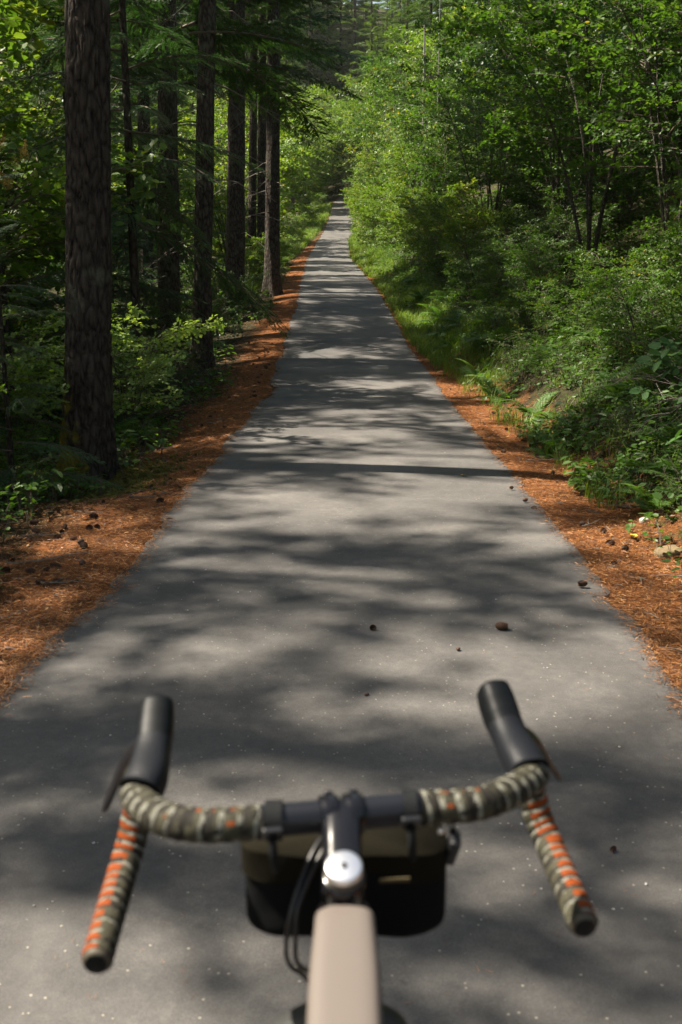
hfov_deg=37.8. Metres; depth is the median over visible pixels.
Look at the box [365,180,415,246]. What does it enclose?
bank shrub
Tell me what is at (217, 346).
fern
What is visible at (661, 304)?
fern
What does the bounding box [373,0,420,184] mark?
conifer
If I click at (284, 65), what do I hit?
conifer
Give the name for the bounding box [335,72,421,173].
hillside tree
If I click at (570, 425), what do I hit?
ground cover
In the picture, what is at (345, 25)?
giant conifer
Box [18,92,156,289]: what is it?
understory tree
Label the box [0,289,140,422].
shrub
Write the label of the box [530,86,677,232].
shaded shrub
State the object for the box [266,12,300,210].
conifer
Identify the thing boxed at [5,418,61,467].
plant
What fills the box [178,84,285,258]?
roadside tree
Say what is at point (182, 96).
fir tree
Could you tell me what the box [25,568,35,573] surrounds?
fir cone
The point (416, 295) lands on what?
fern
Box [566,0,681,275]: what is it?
vine maple
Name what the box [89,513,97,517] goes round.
fir cone
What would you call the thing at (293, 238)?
verge bush
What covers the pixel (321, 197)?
verge bush
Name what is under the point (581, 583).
fir cone
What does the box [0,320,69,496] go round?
shrub
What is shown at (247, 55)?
conifer
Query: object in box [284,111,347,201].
roadside tree
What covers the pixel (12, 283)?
hemlock tree
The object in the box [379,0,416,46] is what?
giant conifer
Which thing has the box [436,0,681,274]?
vine maple
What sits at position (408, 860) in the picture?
handlebar bag
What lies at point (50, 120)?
understory tree
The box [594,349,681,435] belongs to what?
dead branch
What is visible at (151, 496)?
fallen twig
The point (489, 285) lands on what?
bank shrub
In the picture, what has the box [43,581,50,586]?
fir cone
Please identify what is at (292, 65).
giant conifer
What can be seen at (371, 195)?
bank shrub
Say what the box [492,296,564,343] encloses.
plant
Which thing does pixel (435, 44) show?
bank tree
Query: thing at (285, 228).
verge bush
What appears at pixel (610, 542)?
fir cone
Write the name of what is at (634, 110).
shaded shrub
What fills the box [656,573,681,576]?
fallen twig
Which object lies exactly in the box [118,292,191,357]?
shrub
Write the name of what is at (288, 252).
verge bush
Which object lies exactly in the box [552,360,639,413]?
plant
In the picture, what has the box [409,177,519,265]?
bank shrub
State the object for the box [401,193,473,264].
bank shrub
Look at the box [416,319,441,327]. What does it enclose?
fern
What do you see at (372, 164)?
bank tree
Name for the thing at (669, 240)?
bank bush
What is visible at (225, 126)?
roadside tree
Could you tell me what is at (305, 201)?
verge bush
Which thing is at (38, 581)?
fir cone
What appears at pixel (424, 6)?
conifer
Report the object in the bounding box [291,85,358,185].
roadside tree
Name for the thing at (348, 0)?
sky
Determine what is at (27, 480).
plant
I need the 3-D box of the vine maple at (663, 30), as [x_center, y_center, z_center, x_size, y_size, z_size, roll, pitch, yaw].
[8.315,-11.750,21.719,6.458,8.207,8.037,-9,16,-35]
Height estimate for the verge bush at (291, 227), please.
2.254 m
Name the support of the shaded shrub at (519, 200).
on the ground at (260, 346)
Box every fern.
[114,416,158,449]
[188,341,228,350]
[396,271,429,284]
[408,288,432,301]
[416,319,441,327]
[418,304,453,317]
[423,323,456,338]
[425,290,450,303]
[435,308,480,326]
[454,358,495,383]
[457,288,498,309]
[460,331,484,350]
[463,327,512,347]
[466,310,517,329]
[470,375,524,401]
[495,391,558,424]
[519,342,562,361]
[525,432,582,458]
[533,305,592,326]
[561,325,609,343]
[591,371,652,405]
[604,335,681,383]
[613,483,681,510]
[626,421,681,453]
[634,456,681,490]
[636,317,681,348]
[642,293,681,322]
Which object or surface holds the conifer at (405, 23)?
on the ground at (260, 346)
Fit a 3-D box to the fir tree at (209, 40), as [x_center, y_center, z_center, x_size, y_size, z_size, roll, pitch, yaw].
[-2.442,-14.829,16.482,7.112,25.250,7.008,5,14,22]
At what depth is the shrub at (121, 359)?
12.31 m
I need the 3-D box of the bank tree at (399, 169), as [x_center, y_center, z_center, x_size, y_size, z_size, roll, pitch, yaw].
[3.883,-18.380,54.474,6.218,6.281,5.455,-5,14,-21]
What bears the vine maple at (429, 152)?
on the ground at (260, 346)
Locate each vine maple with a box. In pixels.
[383,32,572,245]
[409,79,495,199]
[412,13,601,207]
[427,17,571,211]
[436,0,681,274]
[443,0,634,217]
[455,5,616,188]
[464,0,673,250]
[494,0,661,201]
[535,0,681,180]
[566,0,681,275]
[587,4,681,205]
[592,0,676,167]
[618,1,681,41]
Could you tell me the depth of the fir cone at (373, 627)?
4.59 m
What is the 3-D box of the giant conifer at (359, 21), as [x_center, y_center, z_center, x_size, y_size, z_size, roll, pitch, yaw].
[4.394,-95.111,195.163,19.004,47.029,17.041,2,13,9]
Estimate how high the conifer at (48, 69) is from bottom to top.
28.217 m
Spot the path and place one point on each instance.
(354, 533)
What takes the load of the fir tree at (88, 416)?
on the ground at (260, 346)
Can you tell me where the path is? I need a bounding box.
[0,195,681,1023]
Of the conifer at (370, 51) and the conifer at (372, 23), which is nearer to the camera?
the conifer at (372, 23)
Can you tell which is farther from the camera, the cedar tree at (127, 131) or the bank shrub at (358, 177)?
the bank shrub at (358, 177)
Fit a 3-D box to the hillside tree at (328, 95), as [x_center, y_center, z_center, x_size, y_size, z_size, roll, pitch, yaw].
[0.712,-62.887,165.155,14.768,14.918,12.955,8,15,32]
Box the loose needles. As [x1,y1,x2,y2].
[2,325,678,1004]
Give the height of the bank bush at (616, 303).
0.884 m
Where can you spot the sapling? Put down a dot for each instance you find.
(663, 357)
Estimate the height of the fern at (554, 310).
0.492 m
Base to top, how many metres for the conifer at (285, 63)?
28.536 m
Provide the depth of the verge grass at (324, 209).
91.14 m
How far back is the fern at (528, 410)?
11.64 m
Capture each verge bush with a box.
[245,236,290,278]
[280,208,309,230]
[280,217,308,240]
[280,223,294,244]
[280,223,299,252]
[280,240,295,269]
[283,234,300,257]
[284,223,309,245]
[294,207,320,227]
[295,191,318,212]
[297,199,319,220]
[306,189,327,204]
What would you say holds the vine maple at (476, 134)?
on the ground at (260, 346)
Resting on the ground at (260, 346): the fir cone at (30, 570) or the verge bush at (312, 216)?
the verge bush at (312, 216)
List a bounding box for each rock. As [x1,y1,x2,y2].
[639,517,648,522]
[653,545,681,557]
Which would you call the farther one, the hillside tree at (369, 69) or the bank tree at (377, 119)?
the hillside tree at (369, 69)
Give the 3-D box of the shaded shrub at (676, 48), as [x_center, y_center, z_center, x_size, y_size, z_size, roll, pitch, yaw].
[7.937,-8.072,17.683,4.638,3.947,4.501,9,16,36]
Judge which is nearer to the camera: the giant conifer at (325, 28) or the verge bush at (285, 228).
the verge bush at (285, 228)
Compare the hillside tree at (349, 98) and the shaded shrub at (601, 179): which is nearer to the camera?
the shaded shrub at (601, 179)
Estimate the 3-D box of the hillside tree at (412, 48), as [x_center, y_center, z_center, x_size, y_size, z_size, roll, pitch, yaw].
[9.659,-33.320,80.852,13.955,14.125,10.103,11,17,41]
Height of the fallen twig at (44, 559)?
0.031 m
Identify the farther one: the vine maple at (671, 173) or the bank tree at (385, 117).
the bank tree at (385, 117)
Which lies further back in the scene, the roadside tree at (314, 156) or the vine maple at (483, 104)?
the roadside tree at (314, 156)
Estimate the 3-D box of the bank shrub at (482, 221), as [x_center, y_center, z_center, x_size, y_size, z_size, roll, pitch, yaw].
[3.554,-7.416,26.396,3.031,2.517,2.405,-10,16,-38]
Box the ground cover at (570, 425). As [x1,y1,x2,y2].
[360,152,681,583]
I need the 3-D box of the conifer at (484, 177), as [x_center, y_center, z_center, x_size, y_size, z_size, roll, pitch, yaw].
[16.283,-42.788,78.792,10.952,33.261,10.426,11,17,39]
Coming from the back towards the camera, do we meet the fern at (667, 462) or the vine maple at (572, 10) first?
the vine maple at (572, 10)
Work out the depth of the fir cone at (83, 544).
6.18 m
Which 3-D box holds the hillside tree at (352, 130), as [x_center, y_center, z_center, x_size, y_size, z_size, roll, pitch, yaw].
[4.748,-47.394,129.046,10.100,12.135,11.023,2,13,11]
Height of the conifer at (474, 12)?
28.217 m
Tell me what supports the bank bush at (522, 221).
on the ground at (260, 346)
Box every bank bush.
[414,222,482,282]
[441,255,487,294]
[457,257,517,303]
[484,208,568,271]
[500,224,580,296]
[501,270,561,312]
[524,276,600,336]
[554,296,615,346]
[564,244,665,323]
[584,277,670,348]
[609,217,681,317]
[646,222,681,326]
[657,277,681,342]
[671,206,681,272]
[671,240,681,295]
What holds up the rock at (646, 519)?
on the ground at (260, 346)
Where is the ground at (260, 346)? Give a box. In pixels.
[0,2,681,690]
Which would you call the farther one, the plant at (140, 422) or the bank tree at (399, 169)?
the bank tree at (399, 169)
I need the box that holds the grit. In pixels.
[22,432,681,919]
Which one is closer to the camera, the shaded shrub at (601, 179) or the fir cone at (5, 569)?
the fir cone at (5, 569)
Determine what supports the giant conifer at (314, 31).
on the ground at (260, 346)
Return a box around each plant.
[0,452,69,509]
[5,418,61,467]
[114,405,165,441]
[148,350,211,398]
[154,345,203,382]
[161,341,202,369]
[177,310,228,341]
[190,296,236,327]
[238,291,270,310]
[440,279,493,307]
[446,297,495,328]
[460,296,534,330]
[481,330,548,371]
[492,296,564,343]
[514,336,596,375]
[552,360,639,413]
[566,312,659,371]
[592,400,678,446]
[615,326,681,390]
[642,454,681,497]
[658,441,681,461]
[661,502,681,537]
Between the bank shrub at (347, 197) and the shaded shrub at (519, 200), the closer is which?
the shaded shrub at (519, 200)
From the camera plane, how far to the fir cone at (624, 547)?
6.10 m
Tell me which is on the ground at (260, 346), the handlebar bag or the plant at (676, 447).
the plant at (676, 447)
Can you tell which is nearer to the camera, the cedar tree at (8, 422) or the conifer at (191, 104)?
the cedar tree at (8, 422)
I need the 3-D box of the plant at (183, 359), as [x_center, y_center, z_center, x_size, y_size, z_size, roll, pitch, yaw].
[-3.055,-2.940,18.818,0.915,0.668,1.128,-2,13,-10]
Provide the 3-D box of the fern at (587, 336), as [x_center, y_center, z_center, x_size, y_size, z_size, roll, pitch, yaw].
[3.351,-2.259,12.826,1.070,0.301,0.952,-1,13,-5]
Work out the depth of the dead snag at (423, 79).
57.18 m
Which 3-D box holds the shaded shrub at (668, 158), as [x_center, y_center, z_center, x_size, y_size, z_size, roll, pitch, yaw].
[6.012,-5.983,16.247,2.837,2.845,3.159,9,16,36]
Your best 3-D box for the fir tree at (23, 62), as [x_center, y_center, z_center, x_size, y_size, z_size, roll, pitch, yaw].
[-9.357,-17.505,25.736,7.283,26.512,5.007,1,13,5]
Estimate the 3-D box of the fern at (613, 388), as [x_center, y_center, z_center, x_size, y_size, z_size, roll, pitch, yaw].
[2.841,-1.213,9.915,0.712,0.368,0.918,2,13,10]
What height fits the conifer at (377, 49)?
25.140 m
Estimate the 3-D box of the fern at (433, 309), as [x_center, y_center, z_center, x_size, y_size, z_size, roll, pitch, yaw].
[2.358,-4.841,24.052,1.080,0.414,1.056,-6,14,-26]
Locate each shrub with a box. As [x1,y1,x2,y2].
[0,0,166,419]
[0,165,62,385]
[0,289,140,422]
[0,304,22,361]
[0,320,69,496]
[0,384,6,393]
[27,302,226,432]
[46,332,187,421]
[112,240,218,337]
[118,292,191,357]
[180,270,239,319]
[220,270,269,307]
[225,232,291,288]
[339,185,373,226]
[340,181,408,246]
[342,162,382,188]
[344,181,402,233]
[344,187,384,242]
[347,178,378,220]
[355,183,427,249]
[359,180,445,249]
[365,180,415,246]
[380,188,463,258]
[393,180,480,252]
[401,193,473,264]
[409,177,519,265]
[430,177,528,272]
[438,229,528,290]
[463,86,576,215]
[468,235,549,306]
[483,137,575,233]
[491,269,575,336]
[509,84,623,187]
[513,52,676,210]
[518,180,619,273]
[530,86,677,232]
[584,269,681,358]
[594,56,679,164]
[606,50,681,216]
[651,162,681,325]
[653,4,681,165]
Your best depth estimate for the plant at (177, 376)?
17.37 m
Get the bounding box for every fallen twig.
[7,552,89,563]
[19,530,66,536]
[40,577,80,582]
[74,508,102,512]
[130,492,187,496]
[600,502,637,506]
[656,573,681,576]
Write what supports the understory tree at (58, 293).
on the ground at (260, 346)
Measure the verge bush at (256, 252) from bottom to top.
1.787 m
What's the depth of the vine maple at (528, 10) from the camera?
28.35 m
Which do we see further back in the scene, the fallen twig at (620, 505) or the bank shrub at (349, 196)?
the bank shrub at (349, 196)
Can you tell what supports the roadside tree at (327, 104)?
on the ground at (260, 346)
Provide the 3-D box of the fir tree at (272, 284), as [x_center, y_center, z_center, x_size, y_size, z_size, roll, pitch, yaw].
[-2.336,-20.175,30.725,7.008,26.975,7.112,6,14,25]
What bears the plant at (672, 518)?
on the ground at (260, 346)
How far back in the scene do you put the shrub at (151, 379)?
11.24 m
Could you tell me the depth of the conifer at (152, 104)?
71.94 m
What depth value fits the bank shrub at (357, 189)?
91.18 m
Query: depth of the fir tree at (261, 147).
35.58 m
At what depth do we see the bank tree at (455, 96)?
37.70 m
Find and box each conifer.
[0,0,57,118]
[4,4,64,137]
[31,1,62,113]
[50,10,156,269]
[111,11,219,262]
[111,14,192,255]
[152,52,195,184]
[177,3,216,228]
[214,3,227,150]
[220,8,266,112]
[266,4,304,92]
[266,11,304,97]
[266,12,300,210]
[280,16,331,203]
[282,0,333,104]
[284,1,343,98]
[299,0,346,99]
[304,0,352,83]
[308,2,352,103]
[312,0,350,106]
[317,0,364,94]
[317,0,378,157]
[328,0,389,195]
[336,0,360,45]
[337,3,393,99]
[343,0,389,89]
[344,0,364,60]
[345,0,377,88]
[345,32,377,189]
[351,22,385,172]
[353,0,395,176]
[356,30,382,103]
[364,0,408,82]
[373,0,410,75]
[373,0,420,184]
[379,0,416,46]
[386,0,419,94]
[387,0,454,151]
[390,0,435,36]
[405,0,443,77]
[417,0,440,28]
[442,0,464,14]
[453,0,505,135]
[480,0,556,181]
[561,24,676,162]
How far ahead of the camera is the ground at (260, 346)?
8.69 m
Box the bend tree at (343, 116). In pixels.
[314,101,361,179]
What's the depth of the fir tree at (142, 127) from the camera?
27.81 m
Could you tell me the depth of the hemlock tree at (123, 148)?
29.39 m
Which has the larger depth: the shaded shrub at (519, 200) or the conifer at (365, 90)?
the conifer at (365, 90)
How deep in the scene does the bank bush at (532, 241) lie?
18.91 m
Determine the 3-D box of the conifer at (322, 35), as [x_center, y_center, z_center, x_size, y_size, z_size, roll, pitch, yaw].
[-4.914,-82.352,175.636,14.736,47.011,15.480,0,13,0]
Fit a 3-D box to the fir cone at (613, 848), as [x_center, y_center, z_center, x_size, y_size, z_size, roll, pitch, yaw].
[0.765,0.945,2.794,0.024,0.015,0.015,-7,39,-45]
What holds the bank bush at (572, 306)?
on the ground at (260, 346)
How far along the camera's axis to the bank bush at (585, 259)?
13.81 m
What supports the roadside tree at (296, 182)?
on the ground at (260, 346)
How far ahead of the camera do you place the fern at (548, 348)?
13.94 m
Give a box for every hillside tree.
[293,83,348,111]
[308,83,359,179]
[325,79,368,175]
[325,105,373,187]
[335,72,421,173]
[337,99,388,182]
[340,85,404,187]
[354,51,401,103]
[355,58,440,117]
[359,41,487,141]
[366,51,472,183]
[384,6,480,184]
[393,24,432,72]
[404,11,505,106]
[419,2,511,57]
[434,3,519,53]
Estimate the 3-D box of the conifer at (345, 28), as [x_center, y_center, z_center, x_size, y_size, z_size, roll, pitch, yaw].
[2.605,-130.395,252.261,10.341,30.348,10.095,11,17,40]
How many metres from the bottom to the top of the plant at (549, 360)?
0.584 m
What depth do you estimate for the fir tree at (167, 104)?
22.29 m
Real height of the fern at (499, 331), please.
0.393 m
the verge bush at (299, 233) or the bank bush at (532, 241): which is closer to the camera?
the bank bush at (532, 241)
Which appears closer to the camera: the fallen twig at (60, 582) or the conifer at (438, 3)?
the fallen twig at (60, 582)
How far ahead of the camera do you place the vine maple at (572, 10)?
21.98 m
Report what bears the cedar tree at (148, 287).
on the ground at (260, 346)
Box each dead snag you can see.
[421,25,424,185]
[431,10,446,148]
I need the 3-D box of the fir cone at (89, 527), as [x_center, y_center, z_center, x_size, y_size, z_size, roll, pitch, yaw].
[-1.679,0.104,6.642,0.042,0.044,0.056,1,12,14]
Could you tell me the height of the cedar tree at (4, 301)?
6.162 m
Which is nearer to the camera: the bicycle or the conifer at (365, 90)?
the bicycle
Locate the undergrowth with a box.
[0,256,293,588]
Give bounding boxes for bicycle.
[81,680,598,1023]
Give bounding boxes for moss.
[4,448,206,508]
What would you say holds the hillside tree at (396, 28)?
on the ground at (260, 346)
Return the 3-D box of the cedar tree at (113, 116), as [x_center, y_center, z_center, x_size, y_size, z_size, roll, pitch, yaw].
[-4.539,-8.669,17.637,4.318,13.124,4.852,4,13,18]
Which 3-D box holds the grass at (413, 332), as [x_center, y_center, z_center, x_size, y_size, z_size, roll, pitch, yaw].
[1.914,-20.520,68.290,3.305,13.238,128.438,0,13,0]
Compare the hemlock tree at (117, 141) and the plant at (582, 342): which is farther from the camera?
the hemlock tree at (117, 141)
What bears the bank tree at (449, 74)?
on the ground at (260, 346)
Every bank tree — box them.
[351,105,445,193]
[352,116,419,186]
[354,111,434,185]
[354,124,419,199]
[365,117,470,216]
[371,112,398,158]
[377,81,491,203]
[416,36,555,186]
[425,43,500,181]
[446,11,592,198]
[448,0,618,175]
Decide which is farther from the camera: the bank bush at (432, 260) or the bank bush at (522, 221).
the bank bush at (432, 260)
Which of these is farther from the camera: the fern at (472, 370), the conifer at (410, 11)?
the conifer at (410, 11)
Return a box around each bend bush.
[320,167,342,193]
[330,157,353,187]
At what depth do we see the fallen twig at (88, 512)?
7.04 m
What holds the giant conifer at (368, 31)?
on the ground at (260, 346)
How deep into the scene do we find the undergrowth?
10.71 m
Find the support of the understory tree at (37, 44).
on the ground at (260, 346)
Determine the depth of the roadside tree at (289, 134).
76.52 m
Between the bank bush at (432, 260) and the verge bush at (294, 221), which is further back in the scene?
the verge bush at (294, 221)
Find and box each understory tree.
[0,0,64,358]
[0,59,118,369]
[0,120,65,324]
[1,65,113,302]
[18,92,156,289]
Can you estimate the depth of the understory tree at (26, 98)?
31.62 m
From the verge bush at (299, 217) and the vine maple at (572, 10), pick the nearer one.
the vine maple at (572, 10)
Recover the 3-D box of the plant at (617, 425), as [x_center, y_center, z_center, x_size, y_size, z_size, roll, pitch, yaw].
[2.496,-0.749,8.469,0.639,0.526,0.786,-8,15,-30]
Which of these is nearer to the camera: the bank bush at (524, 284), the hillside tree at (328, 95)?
the bank bush at (524, 284)
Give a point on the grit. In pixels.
(312, 648)
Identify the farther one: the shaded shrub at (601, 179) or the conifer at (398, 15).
the conifer at (398, 15)
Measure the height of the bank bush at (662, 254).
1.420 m
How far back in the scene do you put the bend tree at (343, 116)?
163.88 m
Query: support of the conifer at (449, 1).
on the ground at (260, 346)
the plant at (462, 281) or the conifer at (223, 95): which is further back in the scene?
the conifer at (223, 95)
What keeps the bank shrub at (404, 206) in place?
on the ground at (260, 346)
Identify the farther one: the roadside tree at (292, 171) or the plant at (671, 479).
the roadside tree at (292, 171)
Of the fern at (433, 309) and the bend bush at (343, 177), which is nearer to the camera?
the fern at (433, 309)
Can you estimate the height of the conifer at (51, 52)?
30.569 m
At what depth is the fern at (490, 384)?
13.62 m
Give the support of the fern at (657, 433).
on the ground at (260, 346)
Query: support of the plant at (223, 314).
on the ground at (260, 346)
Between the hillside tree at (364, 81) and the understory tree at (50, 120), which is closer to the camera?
the understory tree at (50, 120)
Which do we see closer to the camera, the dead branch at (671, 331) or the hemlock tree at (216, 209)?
the dead branch at (671, 331)
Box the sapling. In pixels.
[628,337,681,444]
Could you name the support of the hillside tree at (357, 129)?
on the ground at (260, 346)
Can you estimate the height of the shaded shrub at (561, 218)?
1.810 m
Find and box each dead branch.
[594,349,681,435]
[648,305,681,354]
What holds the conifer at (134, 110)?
on the ground at (260, 346)
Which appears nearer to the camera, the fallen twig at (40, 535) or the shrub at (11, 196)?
the fallen twig at (40, 535)
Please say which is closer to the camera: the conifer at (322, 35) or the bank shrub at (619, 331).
the bank shrub at (619, 331)
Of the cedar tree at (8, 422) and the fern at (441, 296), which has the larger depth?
the fern at (441, 296)
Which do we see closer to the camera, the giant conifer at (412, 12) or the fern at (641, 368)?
the fern at (641, 368)
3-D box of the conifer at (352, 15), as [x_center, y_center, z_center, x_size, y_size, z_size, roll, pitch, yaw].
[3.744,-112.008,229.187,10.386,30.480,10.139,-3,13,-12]
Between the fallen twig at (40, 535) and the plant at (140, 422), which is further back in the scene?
the plant at (140, 422)
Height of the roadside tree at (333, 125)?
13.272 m
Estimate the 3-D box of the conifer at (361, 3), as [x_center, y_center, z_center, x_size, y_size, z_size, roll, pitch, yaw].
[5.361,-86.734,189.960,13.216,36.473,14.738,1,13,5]
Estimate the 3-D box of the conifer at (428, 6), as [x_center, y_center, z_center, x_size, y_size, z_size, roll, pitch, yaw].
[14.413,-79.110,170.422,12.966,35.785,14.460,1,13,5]
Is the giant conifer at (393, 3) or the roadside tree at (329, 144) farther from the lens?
the giant conifer at (393, 3)
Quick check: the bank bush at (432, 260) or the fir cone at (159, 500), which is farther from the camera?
the bank bush at (432, 260)
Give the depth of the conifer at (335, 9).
190.58 m
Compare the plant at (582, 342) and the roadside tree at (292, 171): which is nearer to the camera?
the plant at (582, 342)
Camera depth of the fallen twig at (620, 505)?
7.26 m
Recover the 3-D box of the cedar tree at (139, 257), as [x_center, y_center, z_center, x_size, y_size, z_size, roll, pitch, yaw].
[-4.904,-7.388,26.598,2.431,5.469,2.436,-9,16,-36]
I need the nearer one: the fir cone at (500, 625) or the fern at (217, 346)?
the fir cone at (500, 625)
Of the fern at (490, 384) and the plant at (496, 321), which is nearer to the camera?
the fern at (490, 384)
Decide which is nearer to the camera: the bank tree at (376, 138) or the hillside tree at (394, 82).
the bank tree at (376, 138)
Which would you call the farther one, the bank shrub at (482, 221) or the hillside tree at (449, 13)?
the hillside tree at (449, 13)
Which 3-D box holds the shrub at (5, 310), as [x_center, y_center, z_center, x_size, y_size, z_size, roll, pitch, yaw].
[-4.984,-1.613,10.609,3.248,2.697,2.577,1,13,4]
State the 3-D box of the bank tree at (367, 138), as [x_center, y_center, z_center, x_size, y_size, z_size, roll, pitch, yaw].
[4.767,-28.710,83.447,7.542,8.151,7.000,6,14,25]
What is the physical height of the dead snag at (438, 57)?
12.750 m
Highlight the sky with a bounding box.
[343,0,455,13]
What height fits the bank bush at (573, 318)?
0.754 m
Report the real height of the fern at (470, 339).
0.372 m
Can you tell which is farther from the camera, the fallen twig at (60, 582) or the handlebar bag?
the fallen twig at (60, 582)
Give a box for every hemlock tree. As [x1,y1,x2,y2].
[0,54,64,322]
[56,12,192,302]
[57,52,155,296]
[112,6,225,299]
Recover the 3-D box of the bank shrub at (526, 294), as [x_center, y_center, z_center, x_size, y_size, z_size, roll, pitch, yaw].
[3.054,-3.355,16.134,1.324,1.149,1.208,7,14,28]
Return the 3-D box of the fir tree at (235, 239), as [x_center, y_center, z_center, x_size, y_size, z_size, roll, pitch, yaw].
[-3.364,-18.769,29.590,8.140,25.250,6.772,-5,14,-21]
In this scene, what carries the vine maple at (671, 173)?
on the ground at (260, 346)
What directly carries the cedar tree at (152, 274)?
on the ground at (260, 346)
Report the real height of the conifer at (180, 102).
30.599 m
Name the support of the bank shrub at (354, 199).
on the ground at (260, 346)
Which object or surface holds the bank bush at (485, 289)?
on the ground at (260, 346)
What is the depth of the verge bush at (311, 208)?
104.13 m
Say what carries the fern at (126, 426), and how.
on the ground at (260, 346)
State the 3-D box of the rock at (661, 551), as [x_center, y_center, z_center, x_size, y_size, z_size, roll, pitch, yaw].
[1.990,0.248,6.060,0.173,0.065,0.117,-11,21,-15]
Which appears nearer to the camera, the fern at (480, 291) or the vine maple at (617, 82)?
the fern at (480, 291)
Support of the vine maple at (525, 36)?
on the ground at (260, 346)
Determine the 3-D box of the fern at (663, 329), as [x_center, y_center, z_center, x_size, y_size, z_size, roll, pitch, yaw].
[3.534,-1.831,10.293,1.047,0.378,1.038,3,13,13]
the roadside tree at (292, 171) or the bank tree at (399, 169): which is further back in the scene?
the bank tree at (399, 169)
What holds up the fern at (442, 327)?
on the ground at (260, 346)
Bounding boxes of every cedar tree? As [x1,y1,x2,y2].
[0,0,214,300]
[0,0,289,409]
[0,1,127,439]
[0,142,123,503]
[2,1,211,387]
[7,5,186,344]
[111,125,192,317]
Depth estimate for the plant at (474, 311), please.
19.54 m
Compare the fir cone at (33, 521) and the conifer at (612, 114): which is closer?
the fir cone at (33, 521)
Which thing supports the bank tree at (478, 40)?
on the ground at (260, 346)
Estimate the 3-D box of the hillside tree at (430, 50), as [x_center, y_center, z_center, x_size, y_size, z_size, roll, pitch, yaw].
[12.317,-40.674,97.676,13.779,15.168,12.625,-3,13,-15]
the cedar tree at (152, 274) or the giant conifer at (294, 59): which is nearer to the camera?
the cedar tree at (152, 274)
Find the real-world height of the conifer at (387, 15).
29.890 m
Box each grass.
[234,200,333,304]
[346,210,681,508]
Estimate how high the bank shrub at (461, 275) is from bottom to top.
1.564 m
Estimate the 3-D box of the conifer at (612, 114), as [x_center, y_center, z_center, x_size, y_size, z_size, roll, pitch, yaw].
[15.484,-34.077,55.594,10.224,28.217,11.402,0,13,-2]
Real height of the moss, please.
0.393 m
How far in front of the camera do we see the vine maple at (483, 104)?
33.12 m
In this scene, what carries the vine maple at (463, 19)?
on the ground at (260, 346)
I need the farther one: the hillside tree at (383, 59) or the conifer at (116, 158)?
the hillside tree at (383, 59)
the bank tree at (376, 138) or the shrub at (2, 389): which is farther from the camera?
the bank tree at (376, 138)
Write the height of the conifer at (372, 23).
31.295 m
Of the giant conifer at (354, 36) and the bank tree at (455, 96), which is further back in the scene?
the giant conifer at (354, 36)
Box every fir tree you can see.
[0,0,316,350]
[0,36,116,341]
[6,0,344,368]
[14,14,194,310]
[21,0,278,320]
[53,0,121,491]
[127,0,367,306]
[150,0,375,284]
[176,0,296,296]
[178,1,346,282]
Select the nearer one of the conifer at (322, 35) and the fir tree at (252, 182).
the fir tree at (252, 182)
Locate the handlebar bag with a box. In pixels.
[241,789,461,937]
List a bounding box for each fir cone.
[0,567,10,572]
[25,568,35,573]
[29,519,38,524]
[35,579,45,585]
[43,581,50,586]
[50,562,60,567]
[79,559,85,565]
[80,541,87,548]
[86,524,92,530]
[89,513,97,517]
[156,498,163,502]
[370,624,375,630]
[495,621,507,630]
[577,580,587,586]
[606,539,614,545]
[610,846,616,851]
[621,545,628,550]
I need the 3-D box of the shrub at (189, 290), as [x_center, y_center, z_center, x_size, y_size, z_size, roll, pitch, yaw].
[-4.435,-5.362,24.584,2.579,2.586,2.872,-5,14,-20]
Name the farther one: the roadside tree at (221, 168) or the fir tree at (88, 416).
the roadside tree at (221, 168)
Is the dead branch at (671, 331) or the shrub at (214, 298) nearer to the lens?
the dead branch at (671, 331)
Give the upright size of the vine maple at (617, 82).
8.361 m
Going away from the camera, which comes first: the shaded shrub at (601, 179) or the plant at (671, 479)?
the plant at (671, 479)
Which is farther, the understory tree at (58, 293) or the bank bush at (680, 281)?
the understory tree at (58, 293)
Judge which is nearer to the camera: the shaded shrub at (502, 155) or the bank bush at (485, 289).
the bank bush at (485, 289)
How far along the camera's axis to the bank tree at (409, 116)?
47.13 m
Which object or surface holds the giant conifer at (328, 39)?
on the ground at (260, 346)
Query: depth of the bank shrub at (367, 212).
53.69 m
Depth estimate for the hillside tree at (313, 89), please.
168.20 m
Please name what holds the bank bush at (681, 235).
on the ground at (260, 346)
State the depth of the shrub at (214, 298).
26.85 m
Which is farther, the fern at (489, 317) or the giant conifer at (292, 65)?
the giant conifer at (292, 65)
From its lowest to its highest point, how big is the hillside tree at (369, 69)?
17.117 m
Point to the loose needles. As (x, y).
(466, 685)
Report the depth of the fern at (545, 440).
9.67 m
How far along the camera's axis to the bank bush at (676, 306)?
9.60 m
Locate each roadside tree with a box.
[135,114,309,277]
[151,90,310,252]
[151,112,311,254]
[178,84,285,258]
[181,97,298,202]
[227,123,312,217]
[248,92,343,162]
[281,107,341,214]
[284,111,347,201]
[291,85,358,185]
[297,105,344,200]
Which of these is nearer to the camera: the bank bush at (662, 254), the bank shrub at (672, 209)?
the bank shrub at (672, 209)
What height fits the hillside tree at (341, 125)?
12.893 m
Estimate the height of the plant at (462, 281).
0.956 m
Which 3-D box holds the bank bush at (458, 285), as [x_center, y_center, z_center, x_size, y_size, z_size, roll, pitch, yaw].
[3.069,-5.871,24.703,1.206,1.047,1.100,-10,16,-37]
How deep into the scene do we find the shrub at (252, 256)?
34.27 m

